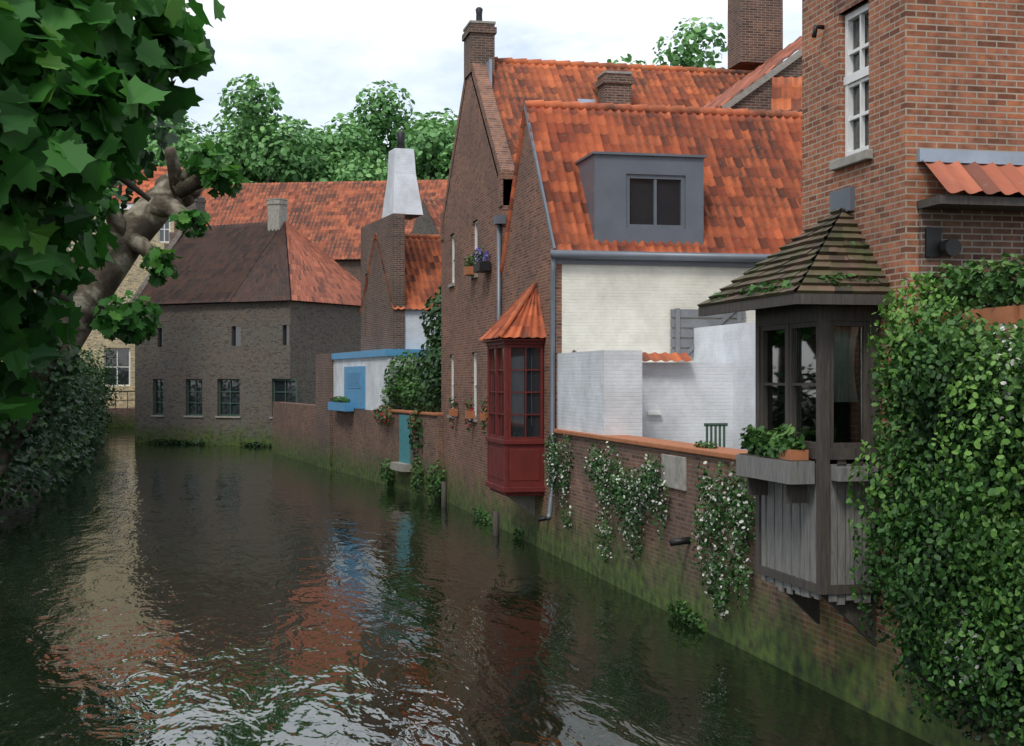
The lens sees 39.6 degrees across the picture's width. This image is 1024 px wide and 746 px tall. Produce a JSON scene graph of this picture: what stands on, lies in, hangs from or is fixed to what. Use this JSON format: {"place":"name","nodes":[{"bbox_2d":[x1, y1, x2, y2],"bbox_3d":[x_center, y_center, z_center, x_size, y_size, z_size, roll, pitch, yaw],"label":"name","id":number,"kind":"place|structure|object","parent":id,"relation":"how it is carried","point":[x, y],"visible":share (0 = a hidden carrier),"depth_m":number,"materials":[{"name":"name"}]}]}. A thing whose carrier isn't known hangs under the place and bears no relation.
{"place":"outdoors","nodes":[
{"label":"outdoors","id":0,"kind":"place"},
{"bbox_2d":[0,424,88,504],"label":"bank ground","id":1,"kind":"structure","parent":0,"point":[3,499],"depth_m":37.31,"materials":[{"name":"soil"}]},
{"bbox_2d":[0,344,125,522],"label":"bank bushes","id":2,"kind":"object","parent":1,"relation":"on","point":[79,416],"visible":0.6,"depth_m":40.08,"materials":[{"name":"green plant"}]},
{"bbox_2d":[0,0,225,430],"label":"foreground plane tree leaves","id":3,"kind":"object","parent":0,"point":[76,116],"visible":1,"depth_m":7.94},
{"bbox_2d":[113,111,178,180],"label":"tree","id":4,"kind":"object","parent":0,"point":[150,168],"visible":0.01,"depth_m":42.05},
{"bbox_2d":[144,73,320,183],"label":"tree","id":5,"kind":"object","parent":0,"point":[265,144],"depth_m":114.18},
{"bbox_2d":[200,179,447,259],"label":"house roof","id":6,"kind":"structure","parent":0,"point":[330,219],"depth_m":84.07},
{"bbox_2d":[316,353,333,469],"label":"brick wall","id":7,"kind":"structure","parent":0,"point":[324,396],"depth_m":48.20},
{"bbox_2d":[361,213,404,350],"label":"brick wall","id":8,"kind":"structure","parent":0,"point":[386,325],"depth_m":41.92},
{"bbox_2d":[382,148,422,219],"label":"chimney","id":9,"kind":"object","parent":8,"relation":"on","point":[402,195],"visible":1,"depth_m":41.41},
{"bbox_2d":[376,237,440,309],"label":"house roof","id":10,"kind":"structure","parent":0,"point":[422,269],"depth_m":42.26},
{"bbox_2d":[405,309,440,348],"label":"wall","id":11,"kind":"structure","parent":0,"point":[415,337],"depth_m":41.19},
{"bbox_2d":[0,428,932,745],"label":"canal water","id":12,"kind":"structure","parent":0,"point":[166,594],"depth_m":16.83,"materials":[{"name":"green liquid"}]},
{"bbox_2d":[379,457,423,495],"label":"hanging plants","id":13,"kind":"object","parent":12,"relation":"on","point":[388,479],"visible":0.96,"depth_m":37.17,"materials":[{"name":"green plant"}]},
{"bbox_2d":[472,508,707,631],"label":"waterside plants","id":14,"kind":"object","parent":12,"relation":"in","point":[687,618],"visible":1,"depth_m":17.69,"materials":[{"name":"green plant"}]},
{"bbox_2d":[133,0,801,158],"label":"sky","id":15,"kind":"structure","parent":0,"point":[319,55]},
{"bbox_2d":[441,74,510,528],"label":"house walls","id":16,"kind":"structure","parent":0,"point":[468,312],"depth_m":32.25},
{"bbox_2d":[443,63,513,213],"bbox_3d":[-0.835,-5.407,32.279,0.300,3.830,7.600,0,0,-12],"label":"gable coping","id":17,"kind":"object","parent":16,"relation":"on","point":[498,143],"depth_m":30.37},
{"bbox_2d":[462,20,496,79],"bbox_3d":[-0.747,-7.317,32.307,0.630,1.150,0.930,0,0,-12],"label":"house chimney","id":18,"kind":"object","parent":16,"relation":"on","point":[478,38],"visible":0.95,"depth_m":31.90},
{"bbox_2d":[595,70,632,103],"bbox_3d":[2.275,-6.045,31.624,0.680,1.200,0.680,0,0,-12],"label":"house chimney","id":19,"kind":"object","parent":16,"relation":"on","point":[614,87],"visible":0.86,"depth_m":31.33,"materials":[{"name":"brick"}]},
{"bbox_2d":[492,62,763,167],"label":"house roof","id":20,"kind":"structure","parent":16,"relation":"on","point":[515,86],"depth_m":32.16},
{"bbox_2d":[495,57,764,74],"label":"house ridge tiles","id":21,"kind":"object","parent":20,"relation":"on","point":[565,63],"visible":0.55,"depth_m":32.93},
{"bbox_2d":[728,0,782,70],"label":"house chimney","id":22,"kind":"object","parent":20,"relation":"on","point":[755,34],"visible":0.78,"depth_m":31.65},
{"bbox_2d":[702,36,801,107],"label":"house roof","id":23,"kind":"structure","parent":16,"relation":"on","point":[755,75],"depth_m":30.27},
{"bbox_2d":[722,48,801,107],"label":"roof verge trim","id":24,"kind":"structure","parent":23,"relation":"attached to","point":[764,78],"depth_m":29.20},
{"bbox_2d":[503,121,561,555],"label":"house walls","id":25,"kind":"structure","parent":0,"point":[527,264],"depth_m":25.88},
{"bbox_2d":[500,106,525,274],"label":"house roof","id":26,"kind":"structure","parent":25,"relation":"on","point":[516,168],"depth_m":27.47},
{"bbox_2d":[485,340,544,495],"bbox_3d":[0.042,0.786,25.711,0.750,2.760,1.610,0,0,-12],"label":"bay window","id":27,"kind":"structure","parent":25,"relation":"attached to","point":[515,467],"depth_m":24.98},
{"bbox_2d":[496,345,503,439],"bbox_3d":[-0.184,0.339,25.291,0.050,1.670,0.680,0,0,-12],"label":"bay window frame","id":28,"kind":"object","parent":27,"relation":"attached to","point":[498,391],"visible":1,"depth_m":25.57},
{"bbox_2d":[479,287,545,340],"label":"bay roof tiles","id":29,"kind":"object","parent":27,"relation":"on","point":[528,321],"visible":0.87,"depth_m":25.20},
{"bbox_2d":[508,345,542,439],"bbox_3d":[0.237,0.337,24.998,0.630,1.670,0.050,0,0,-12],"label":"bay window frame","id":30,"kind":"object","parent":27,"relation":"in","point":[525,392],"visible":1,"depth_m":24.98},
{"bbox_2d":[511,347,539,436],"bbox_3d":[0.231,0.337,25.028,0.530,1.570,0.008,0,0,-12],"label":"window glass","id":31,"kind":"object","parent":30,"relation":"in","point":[518,399],"visible":1,"depth_m":25.02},
{"bbox_2d":[546,258,556,519],"bbox_3d":[0.673,0.240,23.971,0.127,4.433,0.563,0,0,9],"label":"downpipe","id":32,"kind":"object","parent":25,"relation":"attached to","point":[552,354],"visible":0.96,"depth_m":24.15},
{"bbox_2d":[556,259,758,267],"bbox_3d":[4.961,-1.937,25.093,8.700,0.180,0.057,0,0,-12],"label":"fascia board","id":33,"kind":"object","parent":25,"relation":"attached to","point":[654,263],"depth_m":24.52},
{"bbox_2d":[550,250,771,261],"bbox_3d":[4.948,-2.008,24.990,8.770,0.143,0.150,0,0,-12],"label":"gutter","id":34,"kind":"object","parent":33,"relation":"attached to","point":[640,255],"visible":0.34,"depth_m":24.40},
{"bbox_2d":[562,264,754,361],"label":"white wall","id":35,"kind":"structure","parent":25,"relation":"attached to","point":[615,307],"depth_m":24.49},
{"bbox_2d":[670,308,745,356],"bbox_3d":[3.416,-0.689,24.734,1.370,0.860,0.050,0,0,-12],"label":"louvered shutter","id":36,"kind":"object","parent":35,"relation":"attached to","point":[677,332],"visible":0.38,"depth_m":24.66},
{"bbox_2d":[526,106,801,253],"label":"house roof","id":37,"kind":"structure","parent":25,"relation":"on","point":[752,185],"depth_m":26.03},
{"bbox_2d":[578,154,703,243],"bbox_3d":[2.250,-2.921,25.335,1.980,1.690,1.306,0,0,-12],"label":"dormer","id":38,"kind":"object","parent":37,"relation":"on","point":[603,178],"visible":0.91,"depth_m":24.68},
{"bbox_2d":[626,174,684,228],"bbox_3d":[2.493,-2.979,24.781,1.080,0.940,0.060,0,0,-12],"label":"window frame","id":39,"kind":"object","parent":38,"relation":"in","point":[682,194],"visible":1,"depth_m":24.76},
{"bbox_2d":[630,179,679,224],"bbox_3d":[2.486,-2.979,24.810,0.940,0.800,0.008,0,0,-12],"label":"window glass","id":40,"kind":"object","parent":39,"relation":"in","point":[641,201],"visible":1,"depth_m":24.80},
{"bbox_2d":[523,100,801,118],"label":"house ridge tiles","id":41,"kind":"object","parent":37,"relation":"on","point":[697,110],"visible":0.65,"depth_m":26.84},
{"bbox_2d":[771,76,801,110],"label":"tiled roof","id":42,"kind":"structure","parent":25,"relation":"on","point":[786,93],"depth_m":28.39,"materials":[{"name":"orange tile"}]},
{"bbox_2d":[730,56,801,111],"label":"house gable wall","id":43,"kind":"structure","parent":0,"point":[759,97],"depth_m":29.29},
{"bbox_2d":[796,326,860,442],"bbox_3d":[2.941,0.621,13.417,0.280,2.550,1.090,0,0,-12],"label":"oriel interior","id":44,"kind":"object","parent":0,"point":[847,422],"visible":0.14,"depth_m":12.89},
{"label":"bank ground","id":45,"kind":"structure","parent":0,"visible":0},
{"bbox_2d":[128,110,275,203],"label":"tree","id":46,"kind":"object","parent":45,"relation":"on","point":[222,125],"depth_m":125.20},
{"bbox_2d":[286,120,387,182],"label":"tree","id":47,"kind":"object","parent":45,"relation":"on","point":[326,173],"depth_m":119.13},
{"bbox_2d":[340,80,431,178],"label":"tree","id":48,"kind":"object","parent":45,"relation":"on","point":[378,122],"visible":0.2,"depth_m":123.85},
{"bbox_2d":[334,356,440,410],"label":"white shed walls","id":49,"kind":"structure","parent":45,"relation":"on","point":[376,367],"depth_m":42.22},
{"bbox_2d":[344,366,365,408],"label":"door","id":50,"kind":"structure","parent":49,"relation":"attached to","point":[355,385],"depth_m":44.03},
{"bbox_2d":[332,349,428,359],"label":"roof edge trim","id":51,"kind":"structure","parent":49,"relation":"on","point":[372,353],"depth_m":41.69,"materials":[{"name":"paint"}]},
{"bbox_2d":[329,117,456,181],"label":"tree","id":52,"kind":"object","parent":45,"relation":"on","point":[433,145],"depth_m":114.07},
{"bbox_2d":[557,350,641,436],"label":"wall","id":53,"kind":"structure","parent":45,"relation":"on","point":[599,392],"depth_m":21.57,"materials":[{"name":"paint"}]},
{"bbox_2d":[615,17,727,68],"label":"roof tree","id":54,"kind":"object","parent":45,"relation":"on","point":[688,58],"visible":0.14,"depth_m":62.39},
{"bbox_2d":[556,433,802,679],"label":"canal wall","id":55,"kind":"structure","parent":45,"relation":"on","point":[766,625],"depth_m":18.07,"materials":[{"name":"brick"}]},
{"bbox_2d":[542,432,573,529],"bbox_3d":[0.750,1.776,23.625,0.338,1.566,1.485,0,0,-12],"label":"flowering vine","id":56,"kind":"object","parent":55,"relation":"attached to","point":[555,468],"visible":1,"depth_m":23.48,"materials":[{"name":"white plant"}]},
{"bbox_2d":[583,442,608,520],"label":"flowering vine","id":57,"kind":"object","parent":55,"relation":"attached to","point":[593,473],"visible":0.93,"depth_m":21.15,"materials":[{"name":"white plant"}]},
{"bbox_2d":[594,441,644,563],"bbox_3d":[1.511,1.882,20.117,0.347,1.809,2.438,0,0,-12],"label":"flowering vine","id":58,"kind":"object","parent":55,"relation":"attached to","point":[617,492],"visible":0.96,"depth_m":19.93,"materials":[{"name":"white plant"}]},
{"bbox_2d":[554,429,747,459],"bbox_3d":[1.979,0.960,19.402,0.470,0.070,9.900,0,0,-12],"label":"wall coping","id":59,"kind":"object","parent":55,"relation":"on","point":[718,452],"visible":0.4,"depth_m":18.74,"materials":[{"name":"ceramic"}]},
{"bbox_2d":[632,454,670,539],"bbox_3d":[1.834,1.618,18.641,0.343,1.108,1.155,0,0,-12],"label":"flowering vine","id":60,"kind":"object","parent":55,"relation":"attached to","point":[648,491],"visible":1,"depth_m":18.58,"materials":[{"name":"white plant"}]},
{"bbox_2d":[661,454,686,490],"bbox_3d":[2.058,1.258,18.077,0.035,0.420,0.920,0,0,-12],"label":"stone plaque","id":61,"kind":"object","parent":55,"relation":"attached to","point":[674,470],"visible":0.91,"depth_m":18.00,"materials":[{"name":"stone"}]},
{"bbox_2d":[690,461,731,620],"bbox_3d":[2.299,1.905,16.463,0.353,1.790,1.277,0,0,-12],"label":"flowering vine","id":62,"kind":"object","parent":55,"relation":"attached to","point":[715,523],"visible":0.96,"depth_m":16.32,"materials":[{"name":"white plant"}]},
{"bbox_2d":[720,462,755,612],"bbox_3d":[2.504,1.753,15.567,0.345,1.732,1.088,0,0,-12],"label":"flowering vine","id":63,"kind":"object","parent":55,"relation":"attached to","point":[739,516],"visible":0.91,"depth_m":15.56,"materials":[{"name":"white plant"}]},
{"bbox_2d":[642,362,732,447],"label":"white wall","id":64,"kind":"structure","parent":45,"relation":"on","point":[688,400],"depth_m":22.70,"materials":[{"name":"brick"}]},
{"bbox_2d":[693,322,755,449],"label":"white wall","id":65,"kind":"structure","parent":45,"relation":"on","point":[734,344],"depth_m":22.66,"materials":[{"name":"paint"}]},
{"bbox_2d":[802,0,1023,731],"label":"house walls","id":66,"kind":"structure","parent":45,"relation":"on","point":[947,74],"depth_m":12.38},
{"bbox_2d":[697,208,893,306],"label":"oriel roof tiles","id":67,"kind":"object","parent":66,"relation":"attached to","point":[835,253],"visible":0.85,"depth_m":12.78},
{"bbox_2d":[736,453,814,502],"bbox_3d":[2.422,0.969,13.165,0.240,0.390,1.280,0,0,-12],"label":"planter box","id":68,"kind":"object","parent":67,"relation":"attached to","point":[795,477],"visible":0.91,"depth_m":12.77,"materials":[{"name":"grey wood"}]},
{"bbox_2d":[739,423,805,457],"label":"potted plant","id":69,"kind":"object","parent":68,"relation":"in","point":[776,442],"visible":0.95,"depth_m":12.98,"materials":[{"name":"green plant"}]},
{"bbox_2d":[709,241,877,302],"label":"oriel roof weeds","id":70,"kind":"object","parent":67,"relation":"on","point":[753,288],"visible":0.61,"depth_m":12.70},
{"bbox_2d":[789,321,815,447],"bbox_3d":[2.658,0.103,12.857,0.050,1.120,0.630,0,0,-12],"label":"oriel window frame","id":71,"kind":"object","parent":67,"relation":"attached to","point":[793,384],"visible":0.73,"depth_m":13.12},
{"bbox_2d":[797,327,815,441],"bbox_3d":[2.687,0.103,12.863,0.008,1.030,0.540,0,0,-12],"label":"window pane","id":72,"kind":"structure","parent":71,"relation":"in","point":[806,373],"depth_m":12.93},
{"bbox_2d":[834,326,858,401],"bbox_3d":[2.938,-0.088,12.673,0.350,0.694,0.087,0,0,-12],"label":"curtain","id":73,"kind":"object","parent":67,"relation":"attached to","point":[845,339],"visible":0.73,"depth_m":12.68,"materials":[{"name":"fabric"}]},
{"bbox_2d":[785,588,819,624],"bbox_3d":[2.725,2.197,13.812,0.530,0.500,0.070,0,0,-12],"label":"support bracket","id":74,"kind":"object","parent":66,"relation":"attached to","point":[810,607],"visible":0.46,"depth_m":13.81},
{"bbox_2d":[755,304,881,594],"bbox_3d":[2.825,0.635,13.243,0.580,2.620,1.500,0,0,-12],"label":"bay window frame","id":75,"kind":"object","parent":66,"relation":"attached to","point":[823,453],"visible":0.48,"depth_m":12.53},
{"bbox_2d":[761,324,785,430],"bbox_3d":[2.512,0.106,13.531,0.050,1.120,0.630,0,0,-12],"label":"window frame","id":76,"kind":"object","parent":75,"relation":"attached to","point":[764,380],"visible":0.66,"depth_m":13.79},
{"bbox_2d":[768,330,784,431],"bbox_3d":[2.542,0.106,13.537,0.008,1.030,0.540,0,0,-12],"label":"window pane","id":77,"kind":"structure","parent":76,"relation":"in","point":[776,374],"depth_m":13.61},
{"bbox_2d":[698,293,893,315],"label":"roof eaves","id":78,"kind":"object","parent":75,"relation":"attached to","point":[821,299],"depth_m":12.32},
{"bbox_2d":[761,459,870,604],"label":"wood paneling","id":79,"kind":"structure","parent":75,"relation":"attached to","point":[788,538],"depth_m":12.74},
{"bbox_2d":[830,321,868,447],"bbox_3d":[2.964,0.101,12.555,0.380,1.120,0.050,0,0,-12],"label":"window frame","id":80,"kind":"object","parent":75,"relation":"attached to","point":[865,387],"visible":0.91,"depth_m":12.56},
{"bbox_2d":[830,186,854,214],"bbox_3d":[3.087,-1.605,13.295,0.050,0.220,0.430,0,0,-12],"label":"lead cap","id":81,"kind":"object","parent":66,"relation":"attached to","point":[843,198],"visible":0.86,"depth_m":13.21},
{"bbox_2d":[821,594,876,646],"bbox_3d":[2.979,2.192,12.640,0.530,0.500,0.070,0,0,-12],"label":"support bracket","id":82,"kind":"object","parent":66,"relation":"attached to","point":[847,610],"visible":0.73,"depth_m":12.63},
{"bbox_2d":[830,149,872,170],"bbox_3d":[3.199,-1.961,13.132,0.220,0.090,0.780,0,0,-12],"label":"house window sill","id":83,"kind":"structure","parent":66,"relation":"attached to","point":[852,159],"depth_m":13.03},
{"bbox_2d":[845,2,868,155],"bbox_3d":[3.238,-2.696,13.144,0.060,1.360,0.600,0,0,-12],"label":"window frame","id":84,"kind":"object","parent":66,"relation":"in","point":[850,50],"visible":0.58,"depth_m":13.36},
{"bbox_2d":[854,12,868,149],"bbox_3d":[3.268,-2.696,13.150,0.008,1.240,0.480,0,0,-12],"label":"window glass","id":85,"kind":"object","parent":84,"relation":"in","point":[856,88],"visible":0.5,"depth_m":13.28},
{"bbox_2d":[916,149,1023,164],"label":"lead flashing","id":86,"kind":"object","parent":66,"relation":"attached to","point":[966,156],"visible":1,"depth_m":12.20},
{"bbox_2d":[917,195,1023,211],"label":"wooden beam","id":87,"kind":"structure","parent":66,"relation":"attached to","point":[979,203],"depth_m":11.90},
{"bbox_2d":[919,209,1023,309],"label":"brick wall","id":88,"kind":"structure","parent":66,"relation":"attached to","point":[987,235],"depth_m":12.24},
{"bbox_2d":[925,227,961,256],"bbox_3d":[3.662,-1.113,12.082,0.243,0.255,0.180,0,0,-12],"label":"wall lamp","id":89,"kind":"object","parent":88,"relation":"attached to","point":[935,246],"visible":1,"depth_m":12.12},
{"bbox_2d":[925,160,1023,194],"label":"tiled awning roof","id":90,"kind":"structure","parent":66,"relation":"attached to","point":[976,177],"depth_m":12.03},
{"bbox_2d":[846,272,1023,745],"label":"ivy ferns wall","id":91,"kind":"structure","parent":45,"relation":"on","point":[1005,635],"depth_m":10.74,"materials":[{"name":"green plant"}]},
{"bbox_2d":[867,316,1023,654],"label":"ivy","id":92,"kind":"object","parent":91,"relation":"attached to","point":[959,337],"depth_m":10.45,"materials":[{"name":"green plant"}]},
{"bbox_2d":[873,380,1023,545],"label":"wall fern fronds","id":93,"kind":"object","parent":92,"relation":"attached to","point":[998,434],"visible":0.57,"depth_m":10.24,"materials":[{"name":"green plant"}]},
{"bbox_2d":[939,322,1023,690],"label":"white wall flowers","id":94,"kind":"object","parent":91,"relation":"on","point":[1003,326],"visible":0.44,"depth_m":10.16,"materials":[{"name":"green plant"}]},
{"bbox_2d":[906,328,1023,745],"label":"canal wall","id":95,"kind":"structure","parent":45,"relation":"on","point":[935,732],"depth_m":11.58,"materials":[{"name":"brick"}]},
{"bbox_2d":[919,312,948,332],"bbox_3d":[3.601,-0.408,11.738,0.300,0.170,0.420,0,0,-12],"label":"wall planter","id":96,"kind":"object","parent":95,"relation":"on","point":[935,317],"depth_m":11.55,"materials":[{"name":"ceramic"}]},
{"bbox_2d":[919,263,975,311],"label":"plant","id":97,"kind":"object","parent":96,"relation":"in","point":[946,283],"depth_m":11.70,"materials":[{"name":"green plant"}]},
{"bbox_2d":[902,339,1023,716],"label":"ivy","id":98,"kind":"object","parent":95,"relation":"attached to","point":[905,658],"depth_m":11.48,"materials":[{"name":"green plant"}]},
{"bbox_2d":[983,306,1018,329],"bbox_3d":[3.812,-0.412,10.761,0.300,0.170,0.420,0,0,-12],"label":"coping","id":99,"kind":"object","parent":95,"relation":"on","point":[1005,315],"visible":0.6,"depth_m":10.68,"materials":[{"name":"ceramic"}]},
{"bbox_2d":[950,257,1007,311],"bbox_3d":[3.702,-0.658,11.266,0.436,0.512,0.583,0,0,-12],"label":"plant","id":100,"kind":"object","parent":99,"relation":"in","point":[973,295],"depth_m":11.20,"materials":[{"name":"green plant"}]},
{"bbox_2d":[982,252,1023,307],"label":"plant","id":101,"kind":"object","parent":99,"relation":"in","point":[1010,294],"depth_m":10.74,"materials":[{"name":"green plant"}]},
{"bbox_3d":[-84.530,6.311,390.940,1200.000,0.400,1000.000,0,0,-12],"label":"ground","id":102,"kind":"structure","parent":0,"visible":0},
{"bbox_2d":[34,210,173,407],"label":"cream house walls","id":103,"kind":"structure","parent":102,"relation":"on","point":[134,278],"depth_m":92.62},
{"bbox_2d":[106,349,128,384],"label":"window","id":104,"kind":"structure","parent":103,"relation":"in","point":[123,356],"depth_m":92.74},
{"bbox_2d":[0,146,221,477],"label":"tree trunk","id":105,"kind":"object","parent":102,"relation":"on","point":[136,227],"visible":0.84,"depth_m":28.21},
{"bbox_2d":[0,338,85,482],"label":"ivy","id":106,"kind":"object","parent":105,"relation":"attached to","point":[60,373],"visible":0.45,"depth_m":26.61,"materials":[{"name":"green plant"}]},
{"bbox_2d":[89,140,243,345],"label":"leaf clusters","id":107,"kind":"object","parent":105,"relation":"attached to","point":[126,323],"visible":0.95,"depth_m":27.75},
{"bbox_2d":[93,408,134,427],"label":"wall","id":108,"kind":"structure","parent":102,"relation":"on","point":[124,418],"depth_m":89.17,"materials":[{"name":"brick"}]},
{"bbox_2d":[135,301,360,446],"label":"house walls","id":109,"kind":"structure","parent":102,"relation":"on","point":[197,341],"depth_m":65.29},
{"bbox_2d":[131,221,277,304],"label":"house roof","id":110,"kind":"structure","parent":109,"relation":"on","point":[217,263],"depth_m":67.49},
{"bbox_2d":[266,198,287,230],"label":"house chimney","id":111,"kind":"object","parent":110,"relation":"on","point":[277,213],"visible":0.95,"depth_m":67.80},
{"bbox_2d":[221,380,239,414],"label":"window","id":112,"kind":"structure","parent":109,"relation":"in","point":[235,396],"depth_m":65.06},
{"bbox_2d":[230,222,290,301],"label":"hip roof","id":113,"kind":"object","parent":109,"relation":"on","point":[267,278],"visible":1,"depth_m":65.01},
{"bbox_2d":[285,221,360,305],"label":"hip roof","id":114,"kind":"object","parent":109,"relation":"on","point":[317,274],"visible":0.92,"depth_m":66.87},
{"bbox_2d":[273,402,442,499],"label":"canal wall","id":115,"kind":"structure","parent":102,"relation":"on","point":[365,444],"depth_m":43.71,"materials":[{"name":"brick"}]},
{"bbox_2d":[380,351,429,409],"bbox_3d":[-2.826,0.290,39.876,1.480,1.849,3.344,0,0,-19],"label":"garden bush","id":116,"kind":"object","parent":115,"relation":"on","point":[405,387],"visible":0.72,"depth_m":39.60,"materials":[{"name":"green plant"}]},
{"bbox_2d":[399,415,410,463],"bbox_3d":[-2.906,1.788,38.554,0.031,1.300,1.100,0,0,-19],"label":"door","id":117,"kind":"structure","parent":115,"relation":"attached to","point":[404,448],"depth_m":38.53,"materials":[{"name":"paint"}]},
{"bbox_2d":[409,285,440,460],"bbox_3d":[-1.626,-0.224,37.998,1.958,5.190,3.948,0,0,13],"label":"climbing vine","id":118,"kind":"object","parent":115,"relation":"attached to","point":[430,379],"visible":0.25,"depth_m":37.35,"materials":[{"name":"green plant"}]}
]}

